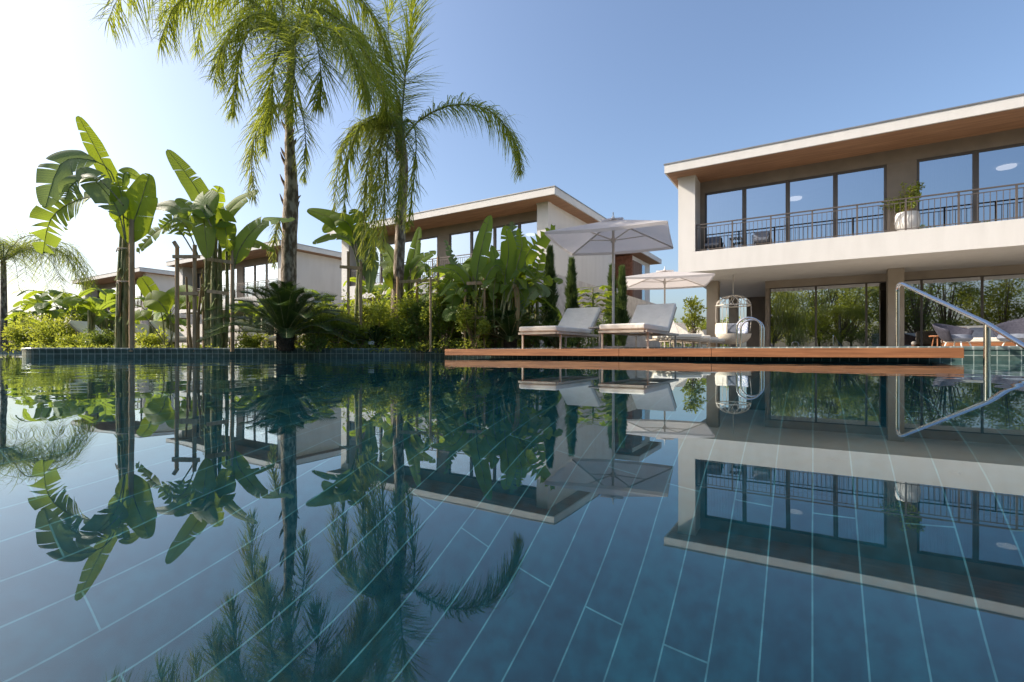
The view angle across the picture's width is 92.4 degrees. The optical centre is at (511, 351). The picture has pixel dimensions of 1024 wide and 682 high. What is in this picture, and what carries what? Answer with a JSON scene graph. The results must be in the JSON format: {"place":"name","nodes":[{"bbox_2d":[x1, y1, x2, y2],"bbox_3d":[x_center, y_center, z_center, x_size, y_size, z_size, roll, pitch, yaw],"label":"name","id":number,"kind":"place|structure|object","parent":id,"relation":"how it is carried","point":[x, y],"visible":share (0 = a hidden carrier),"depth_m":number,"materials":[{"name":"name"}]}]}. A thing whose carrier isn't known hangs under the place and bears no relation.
{"place":"outdoors","nodes":[
{"label":"outdoors","id":0,"kind":"place"},
{"bbox_2d":[69,320,143,341],"bbox_3d":[-10.966,-0.419,13.501,1.980,0.809,0.740,0,0,0],"label":"sun lounger","id":1,"kind":"object","parent":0,"point":[78,326],"visible":0.16,"depth_m":13.24,"materials":[{"name":"fabric"}]},
{"bbox_2d":[179,324,242,347],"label":"garden wall","id":2,"kind":"structure","parent":0,"point":[184,332],"depth_m":25.75,"materials":[{"name":"paint"}]},
{"bbox_2d":[0,353,1023,681],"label":"water","id":3,"kind":"structure","parent":0,"point":[366,519],"depth_m":0.32,"materials":[{"name":"blue liquid"}]},
{"bbox_2d":[0,0,1023,347],"label":"sky","id":4,"kind":"structure","parent":0,"point":[603,95],"materials":[{"name":"blue"}]},
{"bbox_2d":[524,277,562,347],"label":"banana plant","id":5,"kind":"object","parent":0,"point":[537,301],"visible":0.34,"depth_m":10.46,"materials":[{"name":"green plant"}]},
{"bbox_2d":[510,267,659,347],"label":"garden wall","id":6,"kind":"structure","parent":0,"point":[633,303],"depth_m":16.73,"materials":[{"name":"stone"}]},
{"bbox_2d":[577,285,611,347],"bbox_3d":[1.904,-0.785,11.601,1.180,1.591,1.177,0,0,32],"label":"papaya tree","id":7,"kind":"object","parent":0,"point":[594,296],"visible":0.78,"depth_m":11.58,"materials":[{"name":"green plant"}]},
{"label":"ground","id":8,"kind":"structure","parent":0,"visible":0},
{"bbox_2d":[8,298,40,350],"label":"banana plant","id":9,"kind":"object","parent":8,"relation":"on","point":[23,308],"visible":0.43,"depth_m":17.92,"materials":[{"name":"green plant"}]},
{"bbox_2d":[0,311,55,352],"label":"leafy shrub","id":10,"kind":"object","parent":8,"relation":"on","point":[17,336],"visible":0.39,"depth_m":13.73,"materials":[{"name":"green plant"}]},
{"bbox_2d":[4,293,86,324],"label":"banana plant","id":11,"kind":"object","parent":8,"relation":"on","point":[42,306],"visible":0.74,"depth_m":14.20,"materials":[{"name":"green plant"}]},
{"bbox_2d":[6,290,86,346],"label":"banana plant","id":12,"kind":"object","parent":8,"relation":"on","point":[57,307],"visible":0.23,"depth_m":15.63,"materials":[{"name":"green plant"}]},
{"bbox_2d":[14,307,82,349],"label":"leafy shrub","id":13,"kind":"object","parent":8,"relation":"on","point":[45,332],"visible":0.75,"depth_m":12.83,"materials":[{"name":"green plant"}]},
{"bbox_2d":[0,220,103,350],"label":"feather palm","id":14,"kind":"object","parent":8,"relation":"on","point":[17,252],"visible":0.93,"depth_m":17.07,"materials":[{"name":"green plant"}]},
{"bbox_2d":[22,288,105,347],"bbox_3d":[-12.609,-0.899,13.896,1.832,1.782,1.625,0,0,32],"label":"banana plant","id":15,"kind":"object","parent":8,"relation":"on","point":[72,306],"visible":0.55,"depth_m":13.91,"materials":[{"name":"green plant"}]},
{"bbox_2d":[52,329,93,347],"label":"leafy shrub","id":16,"kind":"object","parent":8,"relation":"on","point":[67,340],"visible":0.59,"depth_m":12.40,"materials":[{"name":"green plant"}]},
{"bbox_2d":[57,292,115,347],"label":"banana plant","id":17,"kind":"object","parent":8,"relation":"on","point":[93,306],"visible":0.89,"depth_m":12.83,"materials":[{"name":"green plant"}]},
{"bbox_2d":[66,289,114,347],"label":"banana plant","id":18,"kind":"object","parent":8,"relation":"on","point":[106,298],"visible":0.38,"depth_m":14.80,"materials":[{"name":"green plant"}]},
{"bbox_2d":[28,116,157,347],"bbox_3d":[-7.493,-2.175,8.858,2.102,4.380,0.780,0,0,-7],"label":"banana plant","id":19,"kind":"object","parent":8,"relation":"on","point":[137,201],"visible":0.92,"depth_m":8.83,"materials":[{"name":"green plant"}]},
{"bbox_2d":[78,323,114,347],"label":"leafy shrub","id":20,"kind":"object","parent":8,"relation":"on","point":[104,339],"visible":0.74,"depth_m":10.32,"materials":[{"name":"green plant"}]},
{"bbox_2d":[129,219,134,351],"bbox_3d":[-6.892,-1.185,8.900,0.086,2.391,0.090,0,0,32],"label":"stake frame","id":21,"kind":"object","parent":8,"relation":"on","point":[131,289],"visible":1,"depth_m":8.86,"materials":[{"name":"brown wood"}]},
{"bbox_2d":[135,326,169,347],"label":"leafy shrub","id":22,"kind":"object","parent":8,"relation":"on","point":[151,339],"visible":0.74,"depth_m":10.09,"materials":[{"name":"green plant"}]},
{"bbox_2d":[71,267,242,344],"bbox_3d":[-27.823,-2.942,43.075,12.760,5.905,13.020,0,0,32],"label":"villa","id":23,"kind":"object","parent":8,"relation":"on","point":[164,280],"visible":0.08,"depth_m":36.83,"materials":[{"name":"white stucco"},{"name":"wood"},{"name":"glass"}]},
{"bbox_2d":[135,276,201,347],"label":"banana plant","id":24,"kind":"object","parent":8,"relation":"on","point":[156,299],"visible":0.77,"depth_m":9.39,"materials":[{"name":"green plant"}]},
{"bbox_2d":[147,305,200,347],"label":"banana plant","id":25,"kind":"object","parent":8,"relation":"on","point":[158,317],"visible":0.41,"depth_m":13.41,"materials":[{"name":"green plant"}]},
{"bbox_2d":[148,320,229,344],"bbox_3d":[-8.819,-0.419,13.501,1.980,0.809,0.740,0,0,0],"label":"sun lounger","id":26,"kind":"object","parent":8,"relation":"on","point":[157,324],"visible":0.46,"depth_m":13.18,"materials":[{"name":"fabric"}]},
{"bbox_2d":[172,239,234,351],"bbox_3d":[-5.696,-1.088,9.084,1.128,2.196,0.102,0,0,0],"label":"stake frame","id":27,"kind":"object","parent":8,"relation":"on","point":[194,256],"visible":0.96,"depth_m":9.07,"materials":[{"name":"brown wood"}]},
{"bbox_2d":[136,149,294,347],"bbox_3d":[-5.593,-1.884,9.186,3.056,3.800,1.106,0,0,-12],"label":"banana plant","id":28,"kind":"object","parent":8,"relation":"on","point":[214,231],"visible":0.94,"depth_m":9.15,"materials":[{"name":"green plant"}]},
{"bbox_2d":[40,342,432,352],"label":"ground cover","id":29,"kind":"object","parent":8,"relation":"on","point":[182,346],"visible":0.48,"depth_m":9.54,"materials":[{"name":"green plant"}]},
{"bbox_2d":[229,301,272,347],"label":"banana plant","id":30,"kind":"object","parent":8,"relation":"on","point":[254,314],"visible":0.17,"depth_m":12.47,"materials":[{"name":"green plant"}]},
{"bbox_2d":[85,0,416,345],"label":"queen palm","id":31,"kind":"object","parent":8,"relation":"on","point":[258,18],"visible":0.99,"depth_m":9.00,"materials":[{"name":"green plant"}]},
{"bbox_2d":[235,326,272,347],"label":"leafy shrub","id":32,"kind":"object","parent":8,"relation":"on","point":[255,340],"visible":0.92,"depth_m":9.44,"materials":[{"name":"green plant"}]},
{"bbox_2d":[229,318,304,346],"bbox_3d":[-5.998,-0.419,12.501,1.980,0.809,0.740,0,0,0],"label":"sun lounger","id":33,"kind":"object","parent":8,"relation":"on","point":[273,338],"visible":0.23,"depth_m":12.15,"materials":[{"name":"fabric"}]},
{"bbox_2d":[196,280,364,350],"bbox_3d":[-4.215,-0.647,9.197,2.721,1.302,2.977,0,0,32],"label":"cycad","id":34,"kind":"object","parent":8,"relation":"on","point":[285,309],"visible":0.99,"depth_m":8.91,"materials":[{"name":"green plant"}]},
{"bbox_2d":[166,239,415,347],"bbox_3d":[-14.011,-2.942,34.611,12.760,5.905,13.020,0,0,32],"label":"villa","id":35,"kind":"object","parent":8,"relation":"on","point":[319,270],"visible":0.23,"depth_m":29.27,"materials":[{"name":"white stucco"},{"name":"wood"},{"name":"glass"}]},
{"bbox_2d":[243,265,253,296],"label":"window","id":36,"kind":"structure","parent":35,"relation":"in","point":[248,271],"depth_m":30.08,"materials":[{"name":"glass"}]},
{"bbox_2d":[254,263,265,295],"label":"window","id":37,"kind":"structure","parent":35,"relation":"in","point":[259,269],"depth_m":29.42,"materials":[{"name":"glass"}]},
{"bbox_2d":[266,261,277,287],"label":"window","id":38,"kind":"structure","parent":35,"relation":"in","point":[270,273],"depth_m":28.84,"materials":[{"name":"glass"}]},
{"bbox_2d":[298,329,331,352],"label":"leafy shrub","id":39,"kind":"object","parent":8,"relation":"on","point":[317,344],"visible":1,"depth_m":9.02,"materials":[{"name":"green plant"}]},
{"bbox_2d":[294,303,338,350],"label":"leafy shrub","id":40,"kind":"object","parent":8,"relation":"on","point":[301,337],"visible":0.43,"depth_m":9.31,"materials":[{"name":"green plant"}]},
{"bbox_2d":[311,289,358,347],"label":"leafy shrub","id":41,"kind":"object","parent":8,"relation":"on","point":[339,324],"visible":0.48,"depth_m":9.63,"materials":[{"name":"green plant"}]},
{"bbox_2d":[307,208,378,347],"bbox_3d":[-3.465,-1.478,10.009,1.485,2.986,0.522,0,0,-8],"label":"banana plant","id":42,"kind":"object","parent":8,"relation":"on","point":[344,230],"visible":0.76,"depth_m":10.06,"materials":[{"name":"green plant"}]},
{"bbox_2d":[334,251,362,347],"bbox_3d":[-3.330,-1.008,9.980,0.609,2.036,0.095,0,0,0],"label":"stake frame","id":43,"kind":"object","parent":8,"relation":"on","point":[348,267],"visible":0.53,"depth_m":9.98,"materials":[{"name":"brown wood"}]},
{"bbox_2d":[344,314,377,347],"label":"leafy shrub","id":44,"kind":"object","parent":8,"relation":"on","point":[358,329],"visible":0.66,"depth_m":9.83,"materials":[{"name":"green plant"}]},
{"bbox_2d":[350,295,388,347],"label":"leafy shrub","id":45,"kind":"object","parent":8,"relation":"on","point":[366,308],"visible":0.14,"depth_m":10.52,"materials":[{"name":"green plant"}]},
{"bbox_2d":[353,325,399,347],"bbox_3d":[-2.774,-0.264,10.041,1.076,0.536,0.990,0,0,-10],"label":"cycad","id":46,"kind":"object","parent":8,"relation":"on","point":[374,337],"visible":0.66,"depth_m":9.89,"materials":[{"name":"green plant"}]},
{"bbox_2d":[342,277,419,345],"bbox_3d":[-3.200,-0.976,12.126,2.054,1.936,1.898,0,0,32],"label":"banana plant","id":47,"kind":"object","parent":8,"relation":"on","point":[384,287],"visible":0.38,"depth_m":12.04,"materials":[{"name":"green plant"}]},
{"bbox_2d":[358,287,404,347],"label":"leafy shrub","id":48,"kind":"object","parent":8,"relation":"on","point":[382,319],"visible":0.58,"depth_m":10.01,"materials":[{"name":"green plant"}]},
{"bbox_2d":[385,287,422,349],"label":"leafy shrub","id":49,"kind":"object","parent":8,"relation":"on","point":[401,312],"visible":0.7,"depth_m":9.90,"materials":[{"name":"green plant"}]},
{"bbox_2d":[376,227,435,347],"bbox_3d":[-2.336,-1.357,10.559,1.365,2.742,0.535,0,0,11],"label":"banana plant","id":50,"kind":"object","parent":8,"relation":"on","point":[411,270],"visible":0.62,"depth_m":10.68,"materials":[{"name":"green plant"}]},
{"bbox_2d":[284,0,531,347],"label":"queen palm","id":51,"kind":"object","parent":8,"relation":"on","point":[364,128],"visible":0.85,"depth_m":9.73,"materials":[{"name":"green plant"}]},
{"bbox_2d":[396,256,438,347],"bbox_3d":[-1.972,-0.985,10.280,0.900,1.991,0.095,0,0,0],"label":"stake frame","id":52,"kind":"object","parent":8,"relation":"on","point":[416,281],"visible":0.42,"depth_m":10.27,"materials":[{"name":"brown wood"}]},
{"bbox_2d":[398,284,449,351],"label":"leafy shrub","id":53,"kind":"object","parent":8,"relation":"on","point":[423,334],"visible":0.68,"depth_m":9.73,"materials":[{"name":"green plant"}]},
{"bbox_2d":[419,271,469,352],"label":"leafy shrub","id":54,"kind":"object","parent":8,"relation":"on","point":[449,329],"visible":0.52,"depth_m":9.69,"materials":[{"name":"green plant"}]},
{"bbox_2d":[404,257,487,347],"bbox_3d":[-1.181,-0.962,10.278,1.839,1.910,1.803,0,0,-44],"label":"banana plant","id":55,"kind":"object","parent":8,"relation":"on","point":[447,273],"visible":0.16,"depth_m":10.18,"materials":[{"name":"green plant"}]},
{"bbox_2d":[429,277,486,351],"bbox_3d":[-1.041,-0.811,9.478,1.116,1.642,0.091,0,0,0],"label":"stake frame","id":56,"kind":"object","parent":8,"relation":"on","point":[430,307],"visible":0.59,"depth_m":9.48,"materials":[{"name":"brown wood"}]},
{"bbox_2d":[440,270,503,337],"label":"banana plant","id":57,"kind":"object","parent":8,"relation":"on","point":[463,293],"visible":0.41,"depth_m":9.38,"materials":[{"name":"green plant"}]},
{"bbox_2d":[454,287,492,348],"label":"leafy shrub","id":58,"kind":"object","parent":8,"relation":"on","point":[484,326],"visible":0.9,"depth_m":9.32,"materials":[{"name":"green plant"}]},
{"bbox_2d":[476,294,503,347],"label":"leafy shrub","id":59,"kind":"object","parent":8,"relation":"on","point":[495,344],"visible":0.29,"depth_m":9.61,"materials":[{"name":"green plant"}]},
{"bbox_2d":[430,215,554,347],"bbox_3d":[-0.364,-1.300,9.686,2.483,2.635,0.842,0,0,2],"label":"banana plant","id":60,"kind":"object","parent":8,"relation":"on","point":[518,255],"visible":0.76,"depth_m":9.42,"materials":[{"name":"green plant"}]},
{"bbox_2d":[327,185,661,347],"bbox_3d":[-0.198,-2.942,26.146,12.760,5.905,13.020,0,0,32],"label":"villa","id":61,"kind":"object","parent":8,"relation":"on","point":[529,213],"visible":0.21,"depth_m":20.93,"materials":[{"name":"paint"}]},
{"bbox_2d":[418,236,437,278],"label":"window","id":62,"kind":"structure","parent":61,"relation":"in","point":[428,244],"depth_m":22.47,"materials":[{"name":"glass"}]},
{"bbox_2d":[449,230,470,264],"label":"window","id":63,"kind":"structure","parent":61,"relation":"in","point":[460,242],"depth_m":21.54,"materials":[{"name":"glass"}]},
{"bbox_2d":[471,227,493,257],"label":"window","id":64,"kind":"structure","parent":61,"relation":"in","point":[474,233],"depth_m":21.15,"materials":[{"name":"glass"}]},
{"bbox_2d":[494,223,518,259],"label":"window","id":65,"kind":"structure","parent":61,"relation":"in","point":[497,230],"depth_m":20.53,"materials":[{"name":"glass"}]},
{"bbox_2d":[519,220,536,262],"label":"window","id":66,"kind":"structure","parent":61,"relation":"in","point":[529,228],"depth_m":19.75,"materials":[{"name":"glass"}]},
{"bbox_2d":[12,346,1023,350],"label":"pool coping","id":67,"kind":"object","parent":8,"relation":"on","point":[993,348],"visible":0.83,"depth_m":8.48,"materials":[{"name":"tile"}]},
{"bbox_2d":[445,348,963,357],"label":"wooden deck","id":68,"kind":"structure","parent":8,"relation":"on","point":[833,352],"depth_m":5.88,"materials":[{"name":"brown wood"}]},
{"bbox_2d":[518,307,600,348],"bbox_3d":[0.924,-0.436,8.781,0.740,0.809,1.980,0,0,32],"label":"sun lounger","id":69,"kind":"object","parent":68,"relation":"on","point":[576,322],"visible":0.92,"depth_m":9.06,"materials":[{"name":"fabric"}]},
{"bbox_2d":[598,303,678,348],"bbox_3d":[2.122,-0.436,8.047,0.740,0.809,1.980,0,0,32],"label":"sun lounger","id":70,"kind":"object","parent":68,"relation":"on","point":[647,320],"visible":0.96,"depth_m":8.37,"materials":[{"name":"fabric"}]},
{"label":"terrace","id":71,"kind":"structure","parent":0,"visible":0},
{"bbox_2d":[466,308,552,347],"bbox_3d":[-0.007,-0.409,9.625,1.596,0.825,1.708,0,0,32],"label":"cycad","id":72,"kind":"object","parent":71,"relation":"on","point":[507,327],"visible":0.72,"depth_m":9.43,"materials":[{"name":"green plant"}]},
{"bbox_2d":[482,265,554,309],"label":"banana plant","id":73,"kind":"object","parent":71,"relation":"on","point":[523,282],"visible":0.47,"depth_m":9.34,"materials":[{"name":"green plant"}]},
{"bbox_2d":[517,304,553,347],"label":"leafy shrub","id":74,"kind":"object","parent":71,"relation":"on","point":[529,342],"visible":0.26,"depth_m":10.29,"materials":[{"name":"green plant"}]},
{"bbox_2d":[539,244,559,346],"bbox_3d":[0.831,-1.205,10.900,0.534,2.390,0.560,0,0,-31],"label":"cypress","id":75,"kind":"object","parent":71,"relation":"on","point":[552,298],"visible":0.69,"depth_m":10.82,"materials":[{"name":"green plant"}]},
{"bbox_2d":[541,312,576,347],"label":"leafy shrub","id":76,"kind":"object","parent":71,"relation":"on","point":[555,340],"visible":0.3,"depth_m":10.53,"materials":[{"name":"green plant"}]},
{"bbox_2d":[563,256,581,347],"bbox_3d":[1.368,-1.106,11.312,0.485,2.192,0.481,0,0,32],"label":"cypress","id":77,"kind":"object","parent":71,"relation":"on","point":[571,292],"visible":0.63,"depth_m":11.24,"materials":[{"name":"green plant"}]},
{"bbox_2d":[582,315,627,347],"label":"leafy shrub","id":78,"kind":"object","parent":71,"relation":"on","point":[605,338],"visible":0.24,"depth_m":12.39,"materials":[{"name":"green plant"}]},
{"bbox_2d":[545,212,673,347],"bbox_3d":[1.885,-1.312,9.143,2.056,2.555,2.056,0,0,21],"label":"parasol","id":79,"kind":"object","parent":71,"relation":"on","point":[613,236],"visible":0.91,"depth_m":9.34,"materials":[{"name":"fabric"}]},
{"bbox_2d":[603,263,617,345],"bbox_3d":[2.532,-1.130,12.390,0.501,2.240,0.470,0,0,32],"label":"cypress","id":80,"kind":"object","parent":71,"relation":"on","point":[609,278],"visible":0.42,"depth_m":12.34,"materials":[{"name":"green plant"}]},
{"bbox_2d":[615,264,631,345],"bbox_3d":[2.687,-1.085,11.992,0.492,2.149,0.465,0,0,32],"label":"cypress","id":81,"kind":"object","parent":71,"relation":"on","point":[622,316],"visible":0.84,"depth_m":11.93,"materials":[{"name":"green plant"}]},
{"bbox_2d":[618,318,646,346],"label":"garden wall","id":82,"kind":"structure","parent":71,"relation":"on","point":[641,341],"depth_m":18.05,"materials":[{"name":"stone"}]},
{"bbox_2d":[625,266,714,346],"bbox_3d":[4.412,-1.242,14.185,2.415,2.415,2.415,0,0,16],"label":"parasol","id":83,"kind":"object","parent":71,"relation":"on","point":[664,279],"visible":0.87,"depth_m":14.39,"materials":[{"name":"fabric"}]},
{"bbox_2d":[646,320,702,346],"bbox_3d":[4.026,-0.439,12.346,0.740,0.809,1.980,0,0,-1],"label":"sun lounger","id":84,"kind":"object","parent":71,"relation":"on","point":[674,329],"visible":0.58,"depth_m":11.75,"materials":[{"name":"fabric"}]},
{"bbox_2d":[659,323,711,346],"bbox_3d":[4.801,-0.439,13.746,0.740,0.809,1.980,0,0,-1],"label":"sun lounger","id":85,"kind":"object","parent":71,"relation":"on","point":[681,328],"visible":0.32,"depth_m":14.22,"materials":[{"name":"fabric"}]},
{"bbox_2d":[680,295,707,346],"bbox_3d":[5.711,-0.881,15.500,0.878,1.801,1.045,0,0,32],"label":"broadleaf tree","id":86,"kind":"object","parent":71,"relation":"on","point":[691,315],"visible":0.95,"depth_m":15.46,"materials":[{"name":"green plant"}]},
{"bbox_2d":[736,317,764,346],"bbox_3d":[3.751,-0.258,7.725,0.364,0.535,0.556,0,0,32],"label":"pool ladder","id":87,"kind":"object","parent":71,"relation":"on","point":[762,335],"visible":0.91,"depth_m":7.58,"materials":[{"name":"metal"}]},
{"bbox_2d":[664,93,1023,346],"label":"villa","id":88,"kind":"object","parent":71,"relation":"on","point":[836,260],"visible":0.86,"depth_m":14.57,"materials":[{"name":"white stucco"},{"name":"wood"},{"name":"glass"}]},
{"bbox_2d":[703,236,721,248],"bbox_3d":[6.472,-3.444,15.825,0.482,0.558,0.528,0,0,32],"label":"armchair","id":89,"kind":"object","parent":88,"relation":"on","point":[715,242],"visible":0.86,"depth_m":15.86,"materials":[{"name":"black metal"}]},
{"bbox_2d":[705,187,743,249],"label":"window","id":90,"kind":"structure","parent":88,"relation":"in","point":[724,205],"depth_m":15.94,"materials":[{"name":"glass"}]},
{"bbox_2d":[715,275,751,343],"bbox_3d":[7.330,-1.375,16.267,1.100,2.290,1.100,0,0,32],"label":"hanging chair","id":91,"kind":"object","parent":88,"relation":"hanging from","point":[726,331],"visible":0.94,"depth_m":16.03,"materials":[{"name":"wicker"}]},
{"bbox_2d":[752,231,769,245],"bbox_3d":[7.666,-3.444,15.094,0.482,0.558,0.528,0,0,32],"label":"armchair","id":92,"kind":"object","parent":88,"relation":"on","point":[761,236],"visible":0.7,"depth_m":15.14,"materials":[{"name":"black metal"}]},
{"bbox_2d":[744,180,787,246],"bbox_3d":[7.919,-4.190,15.331,1.207,2.052,0.080,0,0,32],"label":"window","id":93,"kind":"structure","parent":88,"relation":"in","point":[766,199],"depth_m":15.32,"materials":[{"name":"glass"}]},
{"bbox_2d":[770,286,815,346],"bbox_3d":[9.938,-1.154,17.402,1.418,2.228,0.050,0,0,32],"label":"window","id":94,"kind":"structure","parent":88,"relation":"in","point":[801,286],"depth_m":17.35,"materials":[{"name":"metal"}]},
{"bbox_2d":[788,173,834,241],"bbox_3d":[8.953,-4.190,14.698,1.212,2.052,0.080,0,0,32],"label":"window","id":95,"kind":"structure","parent":88,"relation":"in","point":[813,192],"depth_m":14.68,"materials":[{"name":"glass"}]},
{"bbox_2d":[816,283,865,346],"bbox_3d":[11.149,-1.154,16.660,1.418,2.228,0.050,0,0,32],"label":"window","id":96,"kind":"structure","parent":88,"relation":"in","point":[851,283],"depth_m":16.60,"materials":[{"name":"metal"}]},
{"bbox_2d":[835,164,886,236],"bbox_3d":[9.981,-4.190,14.068,1.194,2.052,0.080,0,0,32],"label":"window","id":97,"kind":"structure","parent":88,"relation":"in","point":[869,184],"depth_m":14.06,"materials":[{"name":"glass"}]},
{"bbox_2d":[866,279,921,346],"bbox_3d":[12.359,-1.154,15.918,1.418,2.228,0.050,0,0,32],"label":"window","id":98,"kind":"structure","parent":88,"relation":"in","point":[920,280],"depth_m":15.54,"materials":[{"name":"metal"}]},
{"bbox_2d":[881,180,925,230],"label":"potted plant","id":99,"kind":"object","parent":88,"relation":"on","point":[911,193],"visible":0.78,"depth_m":13.12,"materials":[{"name":"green plant"}]},
{"bbox_2d":[917,150,975,228],"bbox_3d":[11.560,-4.190,13.100,1.197,2.052,0.080,0,0,32],"label":"window","id":100,"kind":"structure","parent":88,"relation":"in","point":[957,171],"depth_m":13.08,"materials":[{"name":"glass"}]},
{"bbox_2d":[922,276,981,345],"bbox_3d":[13.570,-1.154,15.176,1.418,2.228,0.050,0,0,32],"label":"window","id":101,"kind":"structure","parent":88,"relation":"in","point":[970,276],"depth_m":15.26,"materials":[{"name":"metal"}]},
{"bbox_2d":[976,143,1023,222],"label":"window","id":102,"kind":"structure","parent":88,"relation":"in","point":[1002,165],"depth_m":12.55,"materials":[{"name":"glass"}]},
{"bbox_2d":[982,273,1023,324],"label":"window","id":103,"kind":"structure","parent":88,"relation":"in","point":[1020,273],"depth_m":14.77,"materials":[{"name":"metal"}]},
{"bbox_2d":[932,323,973,345],"bbox_3d":[10.861,-0.366,12.095,0.956,0.669,0.762,0,0,-18],"label":"lounge chair","id":104,"kind":"object","parent":71,"relation":"on","point":[946,333],"visible":0.92,"depth_m":12.04,"materials":[{"name":"grey fabric"}]},
{"bbox_2d":[940,325,1023,345],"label":"daybed","id":105,"kind":"object","parent":71,"relation":"on","point":[977,339],"visible":0.15,"depth_m":12.89,"materials":[{"name":"white fabric"}]},
{"bbox_2d":[991,318,1023,345],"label":"lounge chair","id":106,"kind":"object","parent":71,"relation":"on","point":[1015,328],"visible":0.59,"depth_m":11.94,"materials":[{"name":"grey fabric"}]},
{"label":"pool floor","id":107,"kind":"structure","parent":0,"visible":0},
{"bbox_2d":[0,350,1023,360],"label":"pool wall","id":108,"kind":"structure","parent":107,"relation":"on","point":[1002,355],"depth_m":8.93,"materials":[{"name":"tile"}]},
{"bbox_2d":[895,282,1023,362],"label":"handrail","id":109,"kind":"object","parent":107,"relation":"on","point":[988,326],"visible":0.64,"depth_m":4.76,"materials":[{"name":"metal"}]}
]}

